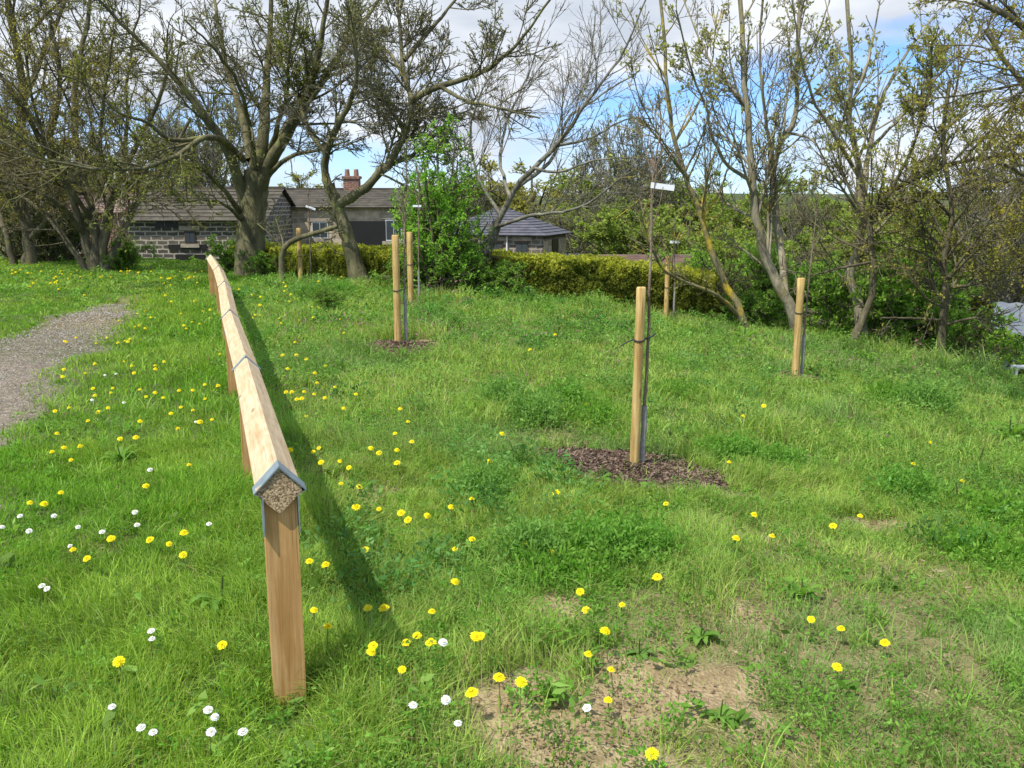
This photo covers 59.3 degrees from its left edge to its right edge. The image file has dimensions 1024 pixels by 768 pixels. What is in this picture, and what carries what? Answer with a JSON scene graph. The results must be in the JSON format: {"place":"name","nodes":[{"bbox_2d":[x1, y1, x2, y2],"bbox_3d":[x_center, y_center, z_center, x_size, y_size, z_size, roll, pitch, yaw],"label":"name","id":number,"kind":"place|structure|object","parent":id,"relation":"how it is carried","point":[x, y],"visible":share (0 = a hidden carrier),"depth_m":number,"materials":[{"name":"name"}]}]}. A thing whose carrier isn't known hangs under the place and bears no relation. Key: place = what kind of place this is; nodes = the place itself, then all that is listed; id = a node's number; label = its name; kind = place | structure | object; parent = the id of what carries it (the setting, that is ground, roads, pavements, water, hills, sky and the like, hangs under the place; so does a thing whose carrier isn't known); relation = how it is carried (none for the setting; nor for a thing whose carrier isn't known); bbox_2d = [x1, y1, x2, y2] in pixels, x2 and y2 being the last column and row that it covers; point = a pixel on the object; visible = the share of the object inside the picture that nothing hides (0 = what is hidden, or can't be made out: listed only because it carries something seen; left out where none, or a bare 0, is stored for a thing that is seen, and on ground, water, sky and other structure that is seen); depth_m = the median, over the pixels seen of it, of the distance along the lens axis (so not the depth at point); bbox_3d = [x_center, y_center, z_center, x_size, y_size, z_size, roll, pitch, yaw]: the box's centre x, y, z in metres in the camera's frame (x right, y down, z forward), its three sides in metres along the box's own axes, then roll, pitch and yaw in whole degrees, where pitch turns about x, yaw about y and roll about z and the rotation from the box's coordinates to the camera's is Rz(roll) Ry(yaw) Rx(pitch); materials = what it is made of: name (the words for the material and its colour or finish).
{"place":"outdoors","nodes":[
{"label":"outdoors","id":0,"kind":"place"},
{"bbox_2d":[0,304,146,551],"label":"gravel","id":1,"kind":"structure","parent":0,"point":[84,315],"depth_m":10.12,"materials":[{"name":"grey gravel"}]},
{"bbox_2d":[0,405,1023,767],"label":"grass","id":2,"kind":"structure","parent":0,"point":[156,501],"depth_m":3.45,"materials":[{"name":"green plant"}]},
{"bbox_2d":[0,257,1023,506],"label":"grass","id":3,"kind":"structure","parent":0,"point":[182,345],"depth_m":8.40,"materials":[{"name":"green plant"}]},
{"bbox_2d":[0,189,1023,767],"bbox_3d":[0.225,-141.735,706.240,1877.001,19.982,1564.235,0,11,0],"label":"ground","id":4,"kind":"structure","parent":0,"point":[712,673],"depth_m":3.20,"materials":[{"name":"green plant"}]},
{"bbox_2d":[0,204,89,261],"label":"shrub","id":5,"kind":"object","parent":4,"relation":"on","point":[54,252],"visible":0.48,"depth_m":23.51,"materials":[{"name":"green plant"}]},
{"bbox_2d":[0,0,128,264],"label":"bushy tree","id":6,"kind":"object","parent":4,"relation":"on","point":[29,256],"visible":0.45,"depth_m":21.73,"materials":[{"name":"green plant"}]},
{"bbox_2d":[17,209,118,260],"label":"shrub","id":7,"kind":"object","parent":4,"relation":"on","point":[78,249],"visible":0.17,"depth_m":24.54,"materials":[{"name":"green plant"}]},
{"bbox_2d":[48,193,134,255],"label":"house","id":8,"kind":"structure","parent":4,"relation":"on","point":[102,209],"depth_m":35.62,"materials":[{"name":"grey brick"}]},
{"bbox_2d":[0,0,207,270],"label":"bushy tree","id":9,"kind":"object","parent":4,"relation":"on","point":[96,246],"visible":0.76,"depth_m":19.95,"materials":[{"name":"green plant"}]},
{"bbox_2d":[99,236,157,269],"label":"shrub","id":10,"kind":"object","parent":4,"relation":"on","point":[125,260],"visible":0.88,"depth_m":21.10,"materials":[{"name":"green plant"}]},
{"bbox_2d":[94,87,241,192],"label":"twiggy tree","id":11,"kind":"object","parent":4,"relation":"on","point":[213,156],"visible":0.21,"depth_m":42.12,"materials":[{"name":"brown plant"}]},
{"bbox_2d":[120,186,295,260],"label":"outbuilding","id":12,"kind":"structure","parent":4,"relation":"on","point":[171,241],"depth_m":29.68,"materials":[{"name":"stone"}]},
{"bbox_2d":[0,0,430,276],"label":"old tree","id":13,"kind":"object","parent":4,"relation":"on","point":[262,158],"visible":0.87,"depth_m":17.38,"materials":[{"name":"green plant"}]},
{"bbox_2d":[137,66,305,187],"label":"twiggy tree","id":14,"kind":"object","parent":4,"relation":"on","point":[229,127],"visible":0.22,"depth_m":43.64,"materials":[{"name":"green plant"}]},
{"bbox_2d":[188,233,268,271],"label":"shrub","id":15,"kind":"object","parent":4,"relation":"on","point":[225,261],"visible":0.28,"depth_m":20.21,"materials":[{"name":"green plant"}]},
{"bbox_2d":[206,254,306,705],"bbox_3d":[-2.687,-0.424,8.498,0.208,1.024,12.569,-4,12,-19],"label":"rail fence","id":16,"kind":"object","parent":4,"relation":"on","point":[278,487],"visible":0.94,"depth_m":2.71,"materials":[{"name":"brown wood"}]},
{"bbox_2d":[235,249,278,275],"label":"shrub","id":17,"kind":"object","parent":4,"relation":"on","point":[262,262],"visible":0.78,"depth_m":18.96,"materials":[{"name":"green plant"}]},
{"bbox_2d":[297,284,347,310],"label":"shrub","id":18,"kind":"object","parent":4,"relation":"on","point":[325,295],"visible":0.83,"depth_m":12.60,"materials":[{"name":"green plant"}]},
{"bbox_2d":[285,169,421,246],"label":"house","id":19,"kind":"structure","parent":4,"relation":"on","point":[370,217],"depth_m":33.51,"materials":[{"name":"stone"}]},
{"bbox_2d":[368,247,430,290],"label":"shrub","id":20,"kind":"object","parent":4,"relation":"on","point":[390,277],"visible":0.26,"depth_m":15.46,"materials":[{"name":"green plant"}]},
{"bbox_2d":[392,235,407,344],"bbox_3d":[-1.198,-0.932,9.660,0.172,1.317,0.096,0,11,0],"label":"tree stake","id":21,"kind":"object","parent":4,"relation":"on","point":[396,290],"visible":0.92,"depth_m":9.61,"materials":[{"name":"brown wood"}]},
{"bbox_2d":[391,125,412,340],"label":"sapling","id":22,"kind":"object","parent":4,"relation":"on","point":[403,202],"visible":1,"depth_m":9.54,"materials":[{"name":"grey plant"}]},
{"bbox_2d":[255,0,561,282],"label":"gnarled tree","id":23,"kind":"object","parent":4,"relation":"on","point":[383,94],"visible":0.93,"depth_m":16.20,"materials":[{"name":"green plant"}]},
{"bbox_2d":[406,232,417,301],"bbox_3d":[-1.546,-1.736,14.022,0.188,1.249,0.112,0,11,0],"label":"tree stake","id":24,"kind":"object","parent":4,"relation":"on","point":[410,264],"visible":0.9,"depth_m":13.97,"materials":[{"name":"brown wood"}]},
{"bbox_2d":[388,112,495,292],"bbox_3d":[-1.137,-2.933,14.992,1.817,3.099,1.843,0,11,0],"label":"hawthorn","id":25,"kind":"object","parent":4,"relation":"on","point":[437,235],"visible":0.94,"depth_m":14.76,"materials":[{"name":"green plant"}]},
{"bbox_2d":[426,308,472,328],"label":"leafy weed","id":26,"kind":"object","parent":4,"relation":"on","point":[452,318],"visible":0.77,"depth_m":10.90,"materials":[{"name":"green plant"}]},
{"bbox_2d":[427,252,504,293],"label":"shrub","id":27,"kind":"object","parent":4,"relation":"on","point":[439,272],"visible":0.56,"depth_m":14.94,"materials":[{"name":"green plant"}]},
{"bbox_2d":[440,160,502,220],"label":"twiggy tree","id":28,"kind":"object","parent":4,"relation":"on","point":[484,202],"visible":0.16,"depth_m":48.33,"materials":[{"name":"green plant"}]},
{"bbox_2d":[441,451,531,504],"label":"leafy weed","id":29,"kind":"object","parent":4,"relation":"on","point":[479,474],"visible":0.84,"depth_m":4.67,"materials":[{"name":"green plant"}]},
{"bbox_2d":[226,241,755,321],"bbox_3d":[-1.524,-2.110,17.402,12.492,1.237,2.073,7,13,31],"label":"hedge","id":30,"kind":"object","parent":4,"relation":"on","point":[556,273],"visible":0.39,"depth_m":15.25,"materials":[{"name":"green plant"}]},
{"bbox_2d":[471,256,534,295],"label":"shrub","id":31,"kind":"object","parent":4,"relation":"on","point":[505,271],"visible":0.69,"depth_m":15.11,"materials":[{"name":"green plant"}]},
{"bbox_2d":[444,208,572,254],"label":"house","id":32,"kind":"structure","parent":4,"relation":"on","point":[532,234],"depth_m":32.56,"materials":[{"name":"grey stone"}]},
{"bbox_2d":[473,369,546,407],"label":"leafy weed","id":33,"kind":"object","parent":4,"relation":"on","point":[503,387],"visible":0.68,"depth_m":6.85,"materials":[{"name":"green plant"}]},
{"bbox_2d":[0,394,1023,767],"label":"meadow weeds","id":34,"kind":"object","parent":4,"relation":"on","point":[778,684],"visible":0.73,"depth_m":3.13,"materials":[{"name":"green plant"}]},
{"bbox_2d":[0,398,1023,767],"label":"clover","id":35,"kind":"object","parent":4,"relation":"on","point":[466,422],"visible":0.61,"depth_m":3.82,"materials":[{"name":"green plant"}]},
{"bbox_2d":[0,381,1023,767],"bbox_3d":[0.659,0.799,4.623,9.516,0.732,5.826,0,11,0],"label":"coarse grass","id":36,"kind":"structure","parent":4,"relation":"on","point":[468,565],"depth_m":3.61,"materials":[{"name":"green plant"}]},
{"bbox_2d":[0,347,1023,767],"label":"broad leaved weeds","id":37,"kind":"object","parent":4,"relation":"on","point":[740,715],"visible":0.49,"depth_m":3.41,"materials":[{"name":"green plant"}]},
{"bbox_2d":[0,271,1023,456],"bbox_3d":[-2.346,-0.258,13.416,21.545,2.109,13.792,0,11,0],"label":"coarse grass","id":38,"kind":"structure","parent":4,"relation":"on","point":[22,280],"depth_m":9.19,"materials":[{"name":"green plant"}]},
{"bbox_2d":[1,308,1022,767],"bbox_3d":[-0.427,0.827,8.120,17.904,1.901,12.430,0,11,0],"label":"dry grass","id":39,"kind":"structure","parent":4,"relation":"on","point":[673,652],"depth_m":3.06,"materials":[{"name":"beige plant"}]},
{"bbox_2d":[0,262,1023,626],"bbox_3d":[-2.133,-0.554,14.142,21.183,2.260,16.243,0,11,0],"label":"meadow weeds","id":40,"kind":"object","parent":4,"relation":"on","point":[519,298],"visible":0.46,"depth_m":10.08,"materials":[{"name":"green plant"}]},
{"bbox_2d":[0,260,1023,486],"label":"clover","id":41,"kind":"object","parent":4,"relation":"on","point":[710,319],"visible":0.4,"depth_m":9.82,"materials":[{"name":"green plant"}]},
{"bbox_2d":[452,152,595,247],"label":"woodland tree","id":42,"kind":"object","parent":4,"relation":"on","point":[519,204],"visible":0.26,"depth_m":50.05,"materials":[{"name":"green plant"}]},
{"bbox_2d":[473,503,586,568],"bbox_3d":[0.074,0.653,3.823,0.478,0.266,0.474,2,11,9],"label":"leafy weed","id":43,"kind":"object","parent":4,"relation":"on","point":[527,531],"visible":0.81,"depth_m":3.80,"materials":[{"name":"green plant"}]},
{"bbox_2d":[487,388,579,429],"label":"leafy weed","id":44,"kind":"object","parent":4,"relation":"on","point":[529,410],"visible":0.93,"depth_m":6.30,"materials":[{"name":"green plant"}]},
{"bbox_2d":[527,676,569,705],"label":"dock plant","id":45,"kind":"object","parent":4,"relation":"on","point":[552,688],"visible":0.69,"depth_m":2.78,"materials":[{"name":"green plant"}]},
{"bbox_2d":[414,0,700,286],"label":"leaning tree","id":46,"kind":"object","parent":4,"relation":"on","point":[527,176],"visible":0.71,"depth_m":15.49,"materials":[{"name":"grey plant"}]},
{"bbox_2d":[482,532,645,594],"bbox_3d":[0.214,0.727,3.704,0.609,0.181,0.532,-4,12,-18],"label":"leafy weed","id":47,"kind":"object","parent":4,"relation":"on","point":[570,566],"visible":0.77,"depth_m":3.64,"materials":[{"name":"green plant"}]},
{"bbox_2d":[528,373,616,406],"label":"leafy weed","id":48,"kind":"object","parent":4,"relation":"on","point":[572,390],"visible":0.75,"depth_m":6.89,"materials":[{"name":"green plant"}]},
{"bbox_2d":[531,173,620,255],"bbox_3d":[2.922,-5.931,37.632,4.142,5.823,4.968,-6,13,-26],"label":"twiggy tree","id":49,"kind":"object","parent":4,"relation":"on","point":[557,221],"visible":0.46,"depth_m":37.18,"materials":[{"name":"green plant"}]},
{"bbox_2d":[364,302,827,492],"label":"woodchip mulch","id":50,"kind":"object","parent":4,"relation":"on","point":[605,456],"visible":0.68,"depth_m":5.43,"materials":[{"name":"brown wood"}]},
{"bbox_2d":[523,495,673,572],"bbox_3d":[0.368,0.656,3.892,0.661,0.278,0.556,1,11,3],"label":"leafy weed","id":51,"kind":"object","parent":4,"relation":"on","point":[603,534],"visible":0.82,"depth_m":3.84,"materials":[{"name":"green plant"}]},
{"bbox_2d":[557,396,641,425],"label":"leafy weed","id":52,"kind":"object","parent":4,"relation":"on","point":[589,407],"visible":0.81,"depth_m":6.57,"materials":[{"name":"green plant"}]},
{"bbox_2d":[546,166,672,254],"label":"leafy tree","id":53,"kind":"object","parent":4,"relation":"on","point":[565,179],"visible":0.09,"depth_m":40.97,"materials":[{"name":"green plant"}]},
{"bbox_2d":[563,100,664,254],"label":"twiggy tree","id":54,"kind":"object","parent":4,"relation":"on","point":[587,156],"visible":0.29,"depth_m":41.69,"materials":[{"name":"green plant"}]},
{"bbox_2d":[566,195,694,255],"bbox_3d":[4.697,-4.386,33.594,5.630,5.292,5.246,7,13,30],"label":"leafy tree","id":55,"kind":"object","parent":4,"relation":"on","point":[614,230],"visible":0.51,"depth_m":32.52,"materials":[{"name":"green plant"}]},
{"bbox_2d":[239,277,1022,514],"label":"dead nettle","id":56,"kind":"object","parent":4,"relation":"on","point":[461,291],"visible":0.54,"depth_m":10.39,"materials":[{"name":"green plant"}]},
{"bbox_2d":[621,287,655,469],"bbox_3d":[0.749,0.052,5.379,0.212,1.262,0.075,-7,13,-32],"label":"tree stake","id":57,"kind":"object","parent":4,"relation":"on","point":[638,339],"visible":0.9,"depth_m":5.33,"materials":[{"name":"brown wood"}]},
{"bbox_2d":[585,96,699,254],"bbox_3d":[5.598,-7.593,39.139,5.272,10.042,4.396,0,11,-2],"label":"twiggy tree","id":58,"kind":"object","parent":4,"relation":"on","point":[619,170],"visible":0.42,"depth_m":38.47,"materials":[{"name":"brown plant"}]},
{"bbox_2d":[589,503,696,563],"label":"leafy weed","id":59,"kind":"object","parent":4,"relation":"on","point":[655,531],"visible":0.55,"depth_m":3.96,"materials":[{"name":"green plant"}]},
{"bbox_2d":[639,105,678,461],"bbox_3d":[0.839,-0.507,5.308,0.182,2.200,0.183,6,13,28],"label":"sapling","id":60,"kind":"object","parent":4,"relation":"on","point":[643,421],"visible":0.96,"depth_m":5.28,"materials":[{"name":"brown plant"}]},
{"bbox_2d":[605,0,749,327],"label":"lichen tree","id":61,"kind":"object","parent":4,"relation":"on","point":[737,310],"visible":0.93,"depth_m":12.88,"materials":[{"name":"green plant"}]},
{"bbox_2d":[649,376,705,400],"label":"leafy weed","id":62,"kind":"object","parent":4,"relation":"on","point":[676,389],"visible":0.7,"depth_m":7.80,"materials":[{"name":"green plant"}]},
{"bbox_2d":[626,198,754,254],"bbox_3d":[6.626,-4.577,35.599,5.633,5.489,6.184,9,14,39],"label":"woodland tree","id":63,"kind":"object","parent":4,"relation":"on","point":[694,215],"visible":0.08,"depth_m":35.34,"materials":[{"name":"green plant"}]},
{"bbox_2d":[633,211,756,265],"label":"leafy tree","id":64,"kind":"object","parent":4,"relation":"on","point":[743,236],"visible":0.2,"depth_m":28.80,"materials":[{"name":"green plant"}]},
{"bbox_2d":[369,383,1022,767],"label":"soil crumbs","id":65,"kind":"object","parent":4,"relation":"on","point":[557,705],"visible":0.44,"depth_m":2.87,"materials":[{"name":"brown soil"}]},
{"bbox_2d":[646,244,755,286],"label":"shrub","id":66,"kind":"object","parent":4,"relation":"on","point":[696,252],"visible":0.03,"depth_m":20.89,"materials":[{"name":"green plant"}]},
{"bbox_2d":[684,619,723,645],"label":"dock plant","id":67,"kind":"object","parent":4,"relation":"on","point":[704,636],"visible":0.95,"depth_m":3.23,"materials":[{"name":"green plant"}]},
{"bbox_2d":[699,699,738,729],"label":"dock plant","id":68,"kind":"object","parent":4,"relation":"on","point":[723,711],"visible":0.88,"depth_m":2.74,"materials":[{"name":"green plant"}]},
{"bbox_2d":[694,249,759,317],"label":"shrub","id":69,"kind":"object","parent":4,"relation":"on","point":[731,283],"visible":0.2,"depth_m":14.63,"materials":[{"name":"green plant"}]},
{"bbox_2d":[667,167,810,247],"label":"leafy tree","id":70,"kind":"object","parent":4,"relation":"on","point":[717,208],"visible":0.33,"depth_m":44.62,"materials":[{"name":"green plant"}]},
{"bbox_2d":[694,425,785,465],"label":"leafy weed","id":71,"kind":"object","parent":4,"relation":"on","point":[747,445],"visible":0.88,"depth_m":5.82,"materials":[{"name":"green plant"}]},
{"bbox_2d":[707,287,780,326],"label":"shrub","id":72,"kind":"object","parent":4,"relation":"on","point":[750,305],"visible":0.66,"depth_m":14.16,"materials":[{"name":"green plant"}]},
{"bbox_2d":[642,0,856,331],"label":"spring tree","id":73,"kind":"object","parent":4,"relation":"on","point":[753,179],"visible":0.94,"depth_m":13.22,"materials":[{"name":"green plant"}]},
{"bbox_2d":[689,241,828,316],"bbox_3d":[4.368,-1.621,15.658,2.172,1.732,2.540,-3,12,-14],"label":"shrub","id":74,"kind":"object","parent":4,"relation":"on","point":[763,284],"visible":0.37,"depth_m":15.22,"materials":[{"name":"green plant"}]},
{"bbox_2d":[680,226,839,291],"bbox_3d":[7.134,-2.714,28.171,4.825,4.535,4.496,-1,11,-5],"label":"leafy tree","id":75,"kind":"object","parent":4,"relation":"on","point":[789,245],"visible":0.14,"depth_m":27.55,"materials":[{"name":"green plant"}]},
{"bbox_2d":[740,434,830,475],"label":"leafy weed","id":76,"kind":"object","parent":4,"relation":"on","point":[782,453],"visible":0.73,"depth_m":5.74,"materials":[{"name":"green plant"}]},
{"bbox_2d":[756,179,843,266],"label":"twiggy tree","id":77,"kind":"object","parent":4,"relation":"on","point":[792,233],"visible":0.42,"depth_m":58.13,"materials":[{"name":"green plant"}]},
{"bbox_2d":[791,278,809,376],"bbox_3d":[3.002,-0.501,9.339,0.171,1.194,0.095,0,11,0],"label":"tree stake","id":78,"kind":"object","parent":4,"relation":"on","point":[798,312],"visible":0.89,"depth_m":9.29,"materials":[{"name":"brown wood"}]},
{"bbox_2d":[779,577,829,608],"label":"dock plant","id":79,"kind":"object","parent":4,"relation":"on","point":[811,590],"visible":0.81,"depth_m":3.65,"materials":[{"name":"green plant"}]},
{"bbox_2d":[766,269,857,326],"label":"shrub","id":80,"kind":"object","parent":4,"relation":"on","point":[833,309],"visible":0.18,"depth_m":14.87,"materials":[{"name":"green plant"}]},
{"bbox_2d":[800,186,828,373],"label":"sapling","id":81,"kind":"object","parent":4,"relation":"on","point":[804,339],"visible":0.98,"depth_m":9.28,"materials":[{"name":"grey plant"}]},
{"bbox_2d":[798,191,925,283],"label":"leafy tree","id":82,"kind":"object","parent":4,"relation":"on","point":[838,210],"visible":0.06,"depth_m":58.69,"materials":[{"name":"green plant"}]},
{"bbox_2d":[760,0,975,342],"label":"tall tree","id":83,"kind":"object","parent":4,"relation":"on","point":[853,79],"visible":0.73,"depth_m":12.52,"materials":[{"name":"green plant"}]},
{"bbox_2d":[771,250,983,349],"bbox_3d":[5.433,-1.096,13.435,2.646,1.805,2.262,-1,11,-5],"label":"shrub","id":84,"kind":"object","parent":4,"relation":"on","point":[891,292],"visible":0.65,"depth_m":13.14,"materials":[{"name":"green plant"}]},
{"bbox_2d":[802,252,977,346],"bbox_3d":[6.166,-1.037,14.349,2.353,2.166,2.752,-6,13,-30],"label":"shrub","id":85,"kind":"object","parent":4,"relation":"on","point":[965,308],"visible":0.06,"depth_m":14.07,"materials":[{"name":"green plant"}]},
{"bbox_2d":[847,377,944,403],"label":"leafy weed","id":86,"kind":"object","parent":4,"relation":"on","point":[883,392],"visible":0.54,"depth_m":8.54,"materials":[{"name":"green plant"}]},
{"bbox_2d":[772,6,1023,346],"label":"crooked tree","id":87,"kind":"object","parent":4,"relation":"on","point":[886,193],"visible":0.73,"depth_m":12.08,"materials":[{"name":"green plant"}]},
{"bbox_2d":[850,456,957,507],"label":"leafy weed","id":88,"kind":"object","parent":4,"relation":"on","point":[924,483],"visible":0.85,"depth_m":5.33,"materials":[{"name":"green plant"}]},
{"bbox_2d":[808,206,1002,311],"bbox_3d":[12.779,-3.090,29.751,6.387,5.762,5.951,8,14,35],"label":"leafy tree","id":89,"kind":"object","parent":4,"relation":"on","point":[836,223],"visible":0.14,"depth_m":28.38,"materials":[{"name":"green plant"}]},
{"bbox_2d":[822,47,1023,355],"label":"tree","id":90,"kind":"object","parent":4,"relation":"on","point":[944,297],"visible":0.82,"depth_m":11.76,"materials":[{"name":"green plant"}]},
{"bbox_2d":[886,371,973,414],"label":"leafy weed","id":91,"kind":"object","parent":4,"relation":"on","point":[929,391],"visible":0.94,"depth_m":8.20,"materials":[{"name":"green plant"}]},
{"bbox_2d":[869,289,1015,355],"bbox_3d":[6.156,-0.732,13.455,1.810,1.444,2.116,-4,12,-21],"label":"shrub","id":92,"kind":"object","parent":4,"relation":"on","point":[965,327],"visible":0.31,"depth_m":12.97,"materials":[{"name":"green plant"}]},
{"bbox_2d":[873,0,1023,321],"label":"edge tree","id":93,"kind":"object","parent":4,"relation":"on","point":[1007,12],"visible":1,"depth_m":8.84,"materials":[{"name":"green plant"}]},
{"bbox_2d":[893,196,1023,317],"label":"woodland tree","id":94,"kind":"object","parent":4,"relation":"on","point":[956,212],"visible":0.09,"depth_m":28.68,"materials":[{"name":"green plant"}]},
{"bbox_2d":[918,514,1023,577],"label":"leafy weed","id":95,"kind":"object","parent":4,"relation":"on","point":[996,544],"visible":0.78,"depth_m":4.39,"materials":[{"name":"green plant"}]},
{"bbox_2d":[928,321,1015,365],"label":"shrub","id":96,"kind":"object","parent":4,"relation":"on","point":[993,349],"visible":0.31,"depth_m":12.89,"materials":[{"name":"green plant"}]},
{"bbox_2d":[934,110,1023,308],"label":"twiggy tree","id":97,"kind":"object","parent":4,"relation":"on","point":[1006,288],"visible":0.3,"depth_m":25.51,"materials":[{"name":"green plant"}]},
{"bbox_2d":[935,480,1023,532],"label":"leafy weed","id":98,"kind":"object","parent":4,"relation":"on","point":[990,498],"visible":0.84,"depth_m":5.12,"materials":[{"name":"green plant"}]},
{"bbox_2d":[948,306,1023,376],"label":"shrub","id":99,"kind":"object","parent":4,"relation":"on","point":[994,337],"visible":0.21,"depth_m":14.28,"materials":[{"name":"green plant"}]},
{"bbox_2d":[993,302,1023,374],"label":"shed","id":100,"kind":"structure","parent":4,"relation":"on","point":[1010,306],"depth_m":16.55,"materials":[{"name":"grey glass"}]},
{"bbox_2d":[0,0,1023,195],"label":"sky","id":101,"kind":"structure","parent":0,"point":[894,16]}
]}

